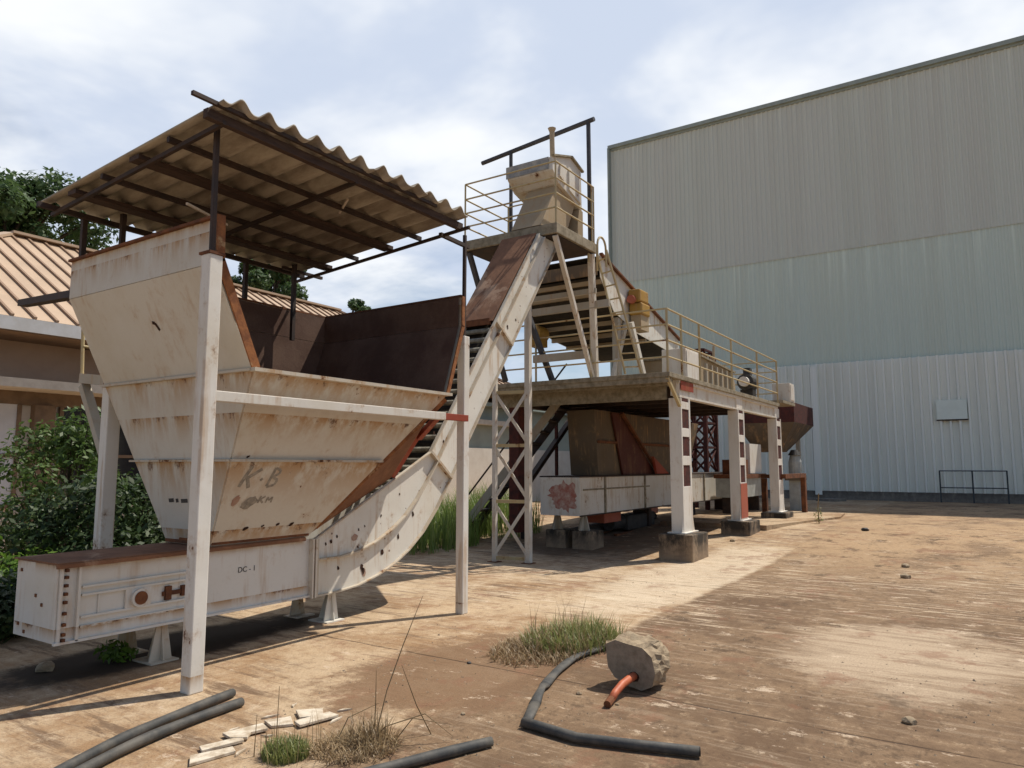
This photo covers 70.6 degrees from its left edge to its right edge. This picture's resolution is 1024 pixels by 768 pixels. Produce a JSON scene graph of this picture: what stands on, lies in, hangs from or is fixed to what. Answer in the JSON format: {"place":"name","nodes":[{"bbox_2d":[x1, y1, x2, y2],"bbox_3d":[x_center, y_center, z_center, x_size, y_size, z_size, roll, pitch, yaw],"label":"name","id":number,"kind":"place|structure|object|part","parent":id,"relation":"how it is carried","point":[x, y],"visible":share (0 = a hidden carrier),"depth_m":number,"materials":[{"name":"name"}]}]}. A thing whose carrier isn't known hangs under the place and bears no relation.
{"place":"outdoors","nodes":[
{"label":"outdoors","id":0,"kind":"place"},
{"bbox_2d":[173,643,684,767],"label":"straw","id":1,"kind":"object","parent":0,"point":[417,717],"visible":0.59,"depth_m":4.58,"materials":[{"name":"beige plant"}]},
{"bbox_2d":[409,479,543,554],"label":"tall grass","id":2,"kind":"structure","parent":0,"point":[440,530],"depth_m":14.66,"materials":[{"name":"green plant"}]},
{"bbox_2d":[0,498,1023,767],"bbox_3d":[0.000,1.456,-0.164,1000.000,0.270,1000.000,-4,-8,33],"label":"ground","id":3,"kind":"structure","parent":0,"point":[964,562],"depth_m":5.93,"materials":[{"name":"concrete"}]},
{"bbox_2d":[0,567,21,643],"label":"leafy bush","id":4,"kind":"object","parent":3,"relation":"on","point":[7,599],"visible":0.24,"depth_m":6.63,"materials":[{"name":"green plant"}]},
{"bbox_2d":[0,535,64,585],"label":"leafy bush","id":5,"kind":"object","parent":3,"relation":"on","point":[6,558],"visible":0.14,"depth_m":8.06,"materials":[{"name":"green plant"}]},
{"bbox_2d":[35,661,54,671],"bbox_3d":[-3.667,2.213,5.678,0.127,0.072,0.149,4,-8,-35],"label":"pebble","id":6,"kind":"object","parent":3,"relation":"on","point":[47,666],"visible":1,"depth_m":5.64,"materials":[{"name":"stone"}]},
{"bbox_2d":[0,166,118,249],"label":"broadleaf tree","id":7,"kind":"object","parent":3,"relation":"on","point":[20,197],"visible":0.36,"depth_m":28.59,"materials":[{"name":"green plant"}]},
{"bbox_2d":[0,404,134,568],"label":"leafy bush","id":8,"kind":"object","parent":3,"relation":"on","point":[71,443],"visible":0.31,"depth_m":10.25,"materials":[{"name":"green plant"}]},
{"bbox_2d":[0,468,165,561],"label":"leafy bush","id":9,"kind":"object","parent":3,"relation":"on","point":[133,525],"visible":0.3,"depth_m":8.64,"materials":[{"name":"green plant"}]},
{"bbox_2d":[93,639,138,663],"bbox_3d":[-3.249,2.188,5.928,0.282,0.193,0.330,-4,-8,33],"label":"weed","id":10,"kind":"object","parent":3,"relation":"on","point":[115,653],"visible":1,"depth_m":5.89,"materials":[{"name":"green plant"}]},
{"bbox_2d":[54,688,235,767],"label":"rubber hose","id":11,"kind":"object","parent":3,"relation":"on","point":[121,738],"visible":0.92,"depth_m":4.31,"materials":[{"name":"black rubber"}]},
{"bbox_2d":[75,697,244,767],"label":"rubber hose","id":12,"kind":"object","parent":3,"relation":"on","point":[130,745],"visible":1,"depth_m":4.22,"materials":[{"name":"black rubber"}]},
{"bbox_2d":[189,746,235,766],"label":"board piece","id":13,"kind":"object","parent":3,"relation":"on","point":[199,758],"visible":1,"depth_m":3.97,"materials":[{"name":"beige wood"}]},
{"bbox_2d":[199,738,243,752],"bbox_3d":[-1.656,2.060,4.134,0.248,0.016,0.076,5,-8,-39],"label":"board piece","id":14,"kind":"object","parent":3,"relation":"on","point":[218,745],"visible":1,"depth_m":4.11,"materials":[{"name":"beige wood"}]},
{"bbox_2d":[235,748,245,756],"bbox_3d":[-1.523,2.057,4.043,0.021,0.009,0.110,-1,-7,13],"label":"board splinter","id":15,"kind":"object","parent":3,"relation":"on","point":[240,751],"visible":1,"depth_m":4.04,"materials":[{"name":"beige wood"}]},
{"bbox_2d":[222,723,267,739],"bbox_3d":[-1.568,2.075,4.303,0.247,0.016,0.164,6,-9,-42],"label":"board piece","id":16,"kind":"object","parent":3,"relation":"on","point":[244,733],"visible":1,"depth_m":4.30,"materials":[{"name":"beige wood"}]},
{"bbox_2d":[0,230,508,551],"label":"bungalow","id":17,"kind":"object","parent":3,"relation":"on","point":[40,352],"visible":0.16,"depth_m":13.80,"materials":[{"name":"beige paint"}]},
{"bbox_2d":[0,403,21,508],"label":"window","id":18,"kind":"structure","parent":17,"relation":"in","point":[10,414],"depth_m":13.22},
{"bbox_2d":[53,407,143,497],"bbox_3d":[-8.138,1.444,14.820,0.080,1.800,2.240,-4,-8,33],"label":"window","id":19,"kind":"structure","parent":17,"relation":"in","point":[124,453],"depth_m":14.91,"materials":[{"name":"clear glass"}]},
{"bbox_2d":[230,259,308,299],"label":"broadleaf tree","id":20,"kind":"object","parent":3,"relation":"on","point":[265,279],"visible":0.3,"depth_m":40.45,"materials":[{"name":"green plant"}]},
{"bbox_2d":[261,714,278,718],"bbox_3d":[-1.547,2.122,4.621,0.120,0.009,0.021,5,-8,-37],"label":"board splinter","id":21,"kind":"object","parent":3,"relation":"on","point":[268,716],"visible":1,"depth_m":4.62,"materials":[{"name":"beige wood"}]},
{"bbox_2d":[78,249,469,694],"bbox_3d":[-2.651,0.839,7.475,3.168,3.202,3.360,-4,-8,33],"label":"support frame","id":22,"kind":"object","parent":3,"relation":"on","point":[105,429],"visible":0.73,"depth_m":5.45,"materials":[{"name":"white paint"}]},
{"bbox_2d":[17,214,464,546],"bbox_3d":[-3.080,0.269,7.869,4.135,2.638,3.246,-4,-8,33],"label":"receiving hopper","id":23,"kind":"object","parent":22,"relation":"on","point":[282,473],"visible":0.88,"depth_m":6.63,"materials":[{"name":"beige paint"}]},
{"bbox_2d":[36,90,469,340],"bbox_3d":[-2.329,-1.254,7.292,2.847,1.321,3.701,-4,-8,33],"label":"corrugated canopy","id":24,"kind":"object","parent":22,"relation":"on","point":[293,202],"visible":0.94,"depth_m":6.82,"materials":[{"name":"metal"}]},
{"bbox_2d":[264,716,292,727],"bbox_3d":[-1.442,2.103,4.487,0.161,0.016,0.144,3,-7,-27],"label":"board piece","id":25,"kind":"object","parent":3,"relation":"on","point":[283,721],"visible":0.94,"depth_m":4.47,"materials":[{"name":"beige wood"}]},
{"bbox_2d":[255,707,322,767],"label":"grass tuft","id":26,"kind":"object","parent":3,"relation":"on","point":[288,748],"visible":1,"depth_m":3.96,"materials":[{"name":"green plant"}]},
{"bbox_2d":[13,127,583,665],"bbox_3d":[-1.400,-1.109,9.253,0.955,7.470,8.265,-4,-8,33],"label":"drag conveyor","id":27,"kind":"object","parent":3,"relation":"on","point":[123,593],"visible":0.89,"depth_m":7.49,"materials":[{"name":"white metal"}]},
{"bbox_2d":[296,708,322,718],"bbox_3d":[-1.302,2.117,4.644,0.169,0.016,0.150,2,-7,-15],"label":"board piece","id":28,"kind":"object","parent":3,"relation":"on","point":[303,713],"visible":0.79,"depth_m":4.64,"materials":[{"name":"beige wood"}]},
{"bbox_2d":[295,711,338,726],"bbox_3d":[-1.230,2.101,4.534,0.266,0.016,0.095,6,-9,-43],"label":"board piece","id":29,"kind":"object","parent":3,"relation":"on","point":[325,716],"visible":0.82,"depth_m":4.52,"materials":[{"name":"beige wood"}]},
{"bbox_2d":[330,716,341,722],"bbox_3d":[-1.113,2.114,4.554,0.022,0.009,0.130,-3,-7,25],"label":"board splinter","id":30,"kind":"object","parent":3,"relation":"on","point":[335,719],"visible":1,"depth_m":4.55,"materials":[{"name":"beige wood"}]},
{"bbox_2d":[337,708,351,711],"bbox_3d":[-1.100,2.136,4.743,0.100,0.009,0.020,3,-7,-27],"label":"board splinter","id":31,"kind":"object","parent":3,"relation":"on","point":[346,709],"visible":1,"depth_m":4.73,"materials":[{"name":"beige wood"}]},
{"bbox_2d":[253,596,450,765],"bbox_3d":[-0.922,1.679,4.184,0.884,0.803,0.806,-4,-8,33],"label":"grass tuft","id":32,"kind":"object","parent":3,"relation":"on","point":[372,738],"visible":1,"depth_m":4.13,"materials":[{"name":"brown plant"}]},
{"bbox_2d":[347,298,371,311],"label":"broadleaf tree","id":33,"kind":"object","parent":3,"relation":"on","point":[354,304],"visible":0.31,"depth_m":61.22,"materials":[{"name":"green plant"}]},
{"bbox_2d":[364,736,493,767],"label":"rubber hose","id":34,"kind":"object","parent":3,"relation":"on","point":[439,754],"visible":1,"depth_m":3.92,"materials":[{"name":"black rubber"}]},
{"bbox_2d":[439,402,570,506],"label":"outbuilding","id":35,"kind":"structure","parent":3,"relation":"on","point":[480,451],"depth_m":25.28,"materials":[{"name":"white metal"}]},
{"bbox_2d":[487,305,535,563],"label":"lattice column","id":36,"kind":"structure","parent":3,"relation":"on","point":[526,436],"depth_m":12.11,"materials":[{"name":"white metal"}]},
{"bbox_2d":[468,363,569,531],"bbox_3d":[-0.010,1.440,15.544,2.410,3.811,0.826,-2,-7,18],"label":"deck stair","id":37,"kind":"object","parent":3,"relation":"on","point":[539,426],"visible":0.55,"depth_m":15.25,"materials":[{"name":"grey metal"}]},
{"bbox_2d":[521,412,567,538],"bbox_3d":[1.374,2.036,17.223,0.120,3.000,4.169,-4,-8,33],"label":"bracing frame","id":38,"kind":"object","parent":3,"relation":"on","point":[548,452],"visible":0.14,"depth_m":16.59,"materials":[{"name":"metal"}]},
{"bbox_2d":[478,596,632,666],"bbox_3d":[0.400,2.085,6.366,1.133,0.477,1.497,-4,-8,33],"label":"grass tuft","id":39,"kind":"object","parent":3,"relation":"on","point":[566,639],"visible":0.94,"depth_m":6.27,"materials":[{"name":"green plant"}]},
{"bbox_2d":[546,528,576,547],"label":"concrete block","id":40,"kind":"structure","parent":3,"relation":"on","point":[558,538],"depth_m":14.00,"materials":[{"name":"grey concrete"}]},
{"bbox_2d":[572,529,603,549],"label":"concrete block","id":41,"kind":"structure","parent":3,"relation":"on","point":[592,539],"depth_m":13.70,"materials":[{"name":"grey concrete"}]},
{"bbox_2d":[520,645,700,756],"bbox_3d":[0.581,2.174,5.308,1.003,0.064,2.695,0,-6,2],"label":"rubber hose","id":42,"kind":"object","parent":3,"relation":"on","point":[528,721],"visible":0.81,"depth_m":4.18,"materials":[{"name":"black rubber"}]},
{"bbox_2d":[573,511,656,531],"bbox_3d":[2.383,3.246,16.617,0.320,0.460,4.211,-4,-8,33],"label":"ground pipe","id":43,"kind":"object","parent":3,"relation":"on","point":[597,526],"visible":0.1,"depth_m":15.65,"materials":[{"name":"black rubber"}]},
{"bbox_2d":[602,512,654,535],"bbox_3d":[2.635,3.173,16.397,0.530,0.456,2.300,-4,-8,33],"label":"drive unit","id":44,"kind":"object","parent":3,"relation":"on","point":[630,520],"visible":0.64,"depth_m":15.99,"materials":[{"name":"grey metal"}]},
{"bbox_2d":[539,472,722,530],"bbox_3d":[4.035,2.885,18.483,0.900,1.195,11.352,-4,-8,33],"label":"second trough","id":45,"kind":"object","parent":3,"relation":"on","point":[586,499],"visible":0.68,"depth_m":14.82,"materials":[{"name":"white paint"}]},
{"bbox_2d":[567,409,697,474],"bbox_3d":[3.206,1.470,17.203,0.850,1.321,6.247,-4,-8,33],"label":"chute casing","id":46,"kind":"object","parent":45,"relation":"on","point":[601,442],"visible":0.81,"depth_m":15.31,"materials":[{"name":"brown metal"}]},
{"bbox_2d":[238,560,1023,767],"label":"grit","id":47,"kind":"object","parent":3,"relation":"on","point":[938,730],"visible":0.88,"depth_m":5.28,"materials":[{"name":"concrete"}]},
{"bbox_2d":[606,631,669,690],"bbox_3d":[0.952,2.020,5.329,0.432,0.358,0.355,-4,-8,33],"label":"concrete lump","id":48,"kind":"object","parent":3,"relation":"on","point":[645,658],"visible":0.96,"depth_m":5.21,"materials":[{"name":"grey concrete"}]},
{"bbox_2d":[604,672,637,707],"bbox_3d":[0.753,2.105,4.992,0.069,0.132,0.475,-4,-8,33],"label":"orange pipe","id":49,"kind":"object","parent":48,"relation":"in","point":[620,686],"visible":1,"depth_m":4.95,"materials":[{"name":"plastic"}]},
{"bbox_2d":[490,307,786,533],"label":"machine deck","id":50,"kind":"structure","parent":3,"relation":"on","point":[678,400],"depth_m":13.82,"materials":[{"name":"white paint"}]},
{"bbox_2d":[464,117,609,381],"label":"head tower","id":51,"kind":"structure","parent":50,"relation":"on","point":[569,244],"depth_m":12.57,"materials":[{"name":"metal"}]},
{"bbox_2d":[532,252,679,375],"bbox_3d":[2.079,-1.011,15.648,2.295,2.449,4.144,-4,-8,33],"label":"inclined feeder","id":52,"kind":"object","parent":50,"relation":"on","point":[632,297],"visible":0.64,"depth_m":14.53,"materials":[{"name":"white paint"}]},
{"bbox_2d":[588,236,642,373],"bbox_3d":[1.732,-1.335,12.508,0.905,2.339,0.489,3,-7,-26],"label":"ladder","id":53,"kind":"object","parent":50,"relation":"on","point":[598,259],"visible":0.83,"depth_m":12.46,"materials":[{"name":"metal"}]},
{"bbox_2d":[662,348,698,379],"bbox_3d":[3.435,-0.287,14.592,0.505,0.730,0.900,-4,-8,33],"label":"control cabinet","id":54,"kind":"object","parent":50,"relation":"on","point":[691,357],"visible":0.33,"depth_m":14.26,"materials":[{"name":"grey metal"}]},
{"bbox_3d":[3.639,-0.317,14.460,0.015,0.620,0.820,-4,-8,33],"label":"door","id":55,"kind":"part","parent":54,"relation":"part of","materials":[{"name":"white paint"}]},
{"bbox_2d":[643,346,735,390],"bbox_3d":[4.029,-0.260,16.461,1.450,1.054,2.500,-4,-8,33],"label":"screening machine","id":56,"kind":"object","parent":50,"relation":"on","point":[653,365],"visible":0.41,"depth_m":15.73,"materials":[{"name":"grey metal"}]},
{"bbox_2d":[737,368,756,396],"bbox_3d":[5.777,0.020,17.771,0.400,0.830,0.650,-4,-8,33],"label":"electric motor","id":57,"kind":"object","parent":50,"relation":"on","point":[747,377],"visible":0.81,"depth_m":17.64,"materials":[{"name":"black paint"}]},
{"bbox_2d":[771,383,794,406],"bbox_3d":[7.035,0.260,18.965,0.465,0.580,1.340,-4,-8,33],"label":"junction box","id":58,"kind":"object","parent":50,"relation":"on","point":[786,397],"visible":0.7,"depth_m":19.05,"materials":[{"name":"white paint"}]},
{"bbox_2d":[790,385,794,400],"bbox_3d":[7.426,0.241,19.153,0.015,0.400,0.400,-4,-8,33],"label":"door","id":59,"kind":"structure","parent":58,"relation":"in","point":[791,387],"depth_m":19.10,"materials":[{"name":"white paint"}]},
{"bbox_2d":[659,531,707,562],"bbox_3d":[2.948,2.804,12.410,0.600,0.500,0.800,-4,-8,33],"label":"concrete footing","id":60,"kind":"object","parent":3,"relation":"on","point":[691,547],"visible":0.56,"depth_m":12.11,"materials":[{"name":"grey concrete"}]},
{"bbox_2d":[690,348,719,509],"bbox_3d":[5.862,1.407,22.590,0.820,4.910,1.120,-4,-8,33],"label":"lattice mast","id":61,"kind":"object","parent":3,"relation":"on","point":[704,423],"visible":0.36,"depth_m":22.47,"materials":[{"name":"red metal"}]},
{"bbox_2d":[721,519,759,535],"bbox_3d":[4.820,3.036,15.240,0.600,0.331,0.800,-4,-8,33],"label":"concrete footing","id":62,"kind":"object","parent":3,"relation":"on","point":[751,527],"visible":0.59,"depth_m":14.93,"materials":[{"name":"grey concrete"}]},
{"bbox_2d":[660,510,844,530],"bbox_3d":[6.279,3.434,18.108,3.250,0.220,5.400,-4,-8,33],"label":"slab step","id":63,"kind":"object","parent":3,"relation":"on","point":[711,520],"visible":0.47,"depth_m":17.18,"materials":[{"name":"concrete"}]},
{"bbox_2d":[714,444,761,513],"bbox_3d":[6.408,2.640,20.222,0.750,1.930,2.500,-4,-8,33],"label":"third trough","id":64,"kind":"object","parent":63,"relation":"on","point":[753,461],"visible":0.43,"depth_m":20.01,"materials":[{"name":"white paint"}]},
{"bbox_2d":[761,511,793,518],"bbox_3d":[6.587,3.295,17.944,0.600,0.240,0.800,-4,-8,33],"label":"concrete footing","id":65,"kind":"object","parent":63,"relation":"on","point":[782,515],"visible":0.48,"depth_m":17.66,"materials":[{"name":"grey concrete"}]},
{"bbox_2d":[761,473,807,512],"bbox_3d":[7.210,2.927,19.102,0.620,1.110,2.380,-4,-8,33],"label":"steel trestle","id":66,"kind":"object","parent":63,"relation":"on","point":[764,486],"visible":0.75,"depth_m":18.40,"materials":[{"name":"brown metal"}]},
{"bbox_2d":[744,403,812,457],"bbox_3d":[8.212,2.276,22.441,1.720,3.150,2.700,-4,-8,33],"label":"hopper","id":67,"kind":"object","parent":3,"relation":"on","point":[796,423],"visible":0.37,"depth_m":21.60,"materials":[{"name":"red metal"}]},
{"bbox_2d":[785,450,806,510],"bbox_3d":[8.529,2.881,21.741,0.500,1.790,0.600,-4,-8,33],"label":"standing pump","id":68,"kind":"object","parent":3,"relation":"on","point":[795,464],"visible":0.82,"depth_m":21.59,"materials":[{"name":"grey metal"}]},
{"bbox_2d":[607,35,1023,503],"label":"warehouse","id":69,"kind":"structure","parent":3,"relation":"on","point":[848,257],"depth_m":28.56,"materials":[{"name":"metal"}]},
{"bbox_2d":[813,493,823,523],"bbox_3d":[7.066,2.876,16.685,0.218,0.694,0.227,6,-9,-42],"label":"weed","id":70,"kind":"object","parent":3,"relation":"on","point":[818,518],"visible":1,"depth_m":16.68,"materials":[{"name":"green plant"}]},
{"bbox_2d":[807,498,845,501],"bbox_3d":[11.702,4.395,27.601,2.000,0.090,1.700,-4,-8,33],"label":"paving rubble","id":71,"kind":"object","parent":3,"relation":"on","point":[831,499],"visible":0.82,"depth_m":26.88,"materials":[{"name":"concrete"}]},
{"bbox_2d":[900,573,910,578],"bbox_3d":[5.600,2.726,10.288,0.140,0.067,0.133,-4,-8,33],"label":"pebble","id":72,"kind":"object","parent":3,"relation":"on","point":[905,575],"visible":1,"depth_m":10.24,"materials":[{"name":"stone"}]},
{"bbox_2d":[901,716,917,724],"bbox_3d":[2.477,2.099,4.520,0.082,0.039,0.083,3,-7,-22],"label":"pebble","id":73,"kind":"object","parent":3,"relation":"on","point":[910,720],"visible":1,"depth_m":4.49,"materials":[{"name":"stone"}]},
{"bbox_2d":[939,470,1009,503],"bbox_3d":[16.325,3.635,25.583,2.070,1.149,0.044,-4,-8,33],"label":"hand railing","id":74,"kind":"object","parent":3,"relation":"on","point":[973,488],"visible":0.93,"depth_m":25.55,"materials":[{"name":"grey metal"}]},
{"bbox_2d":[0,0,1023,382],"label":"sky","id":75,"kind":"structure","parent":0,"point":[427,92],"materials":[{"name":"white"}]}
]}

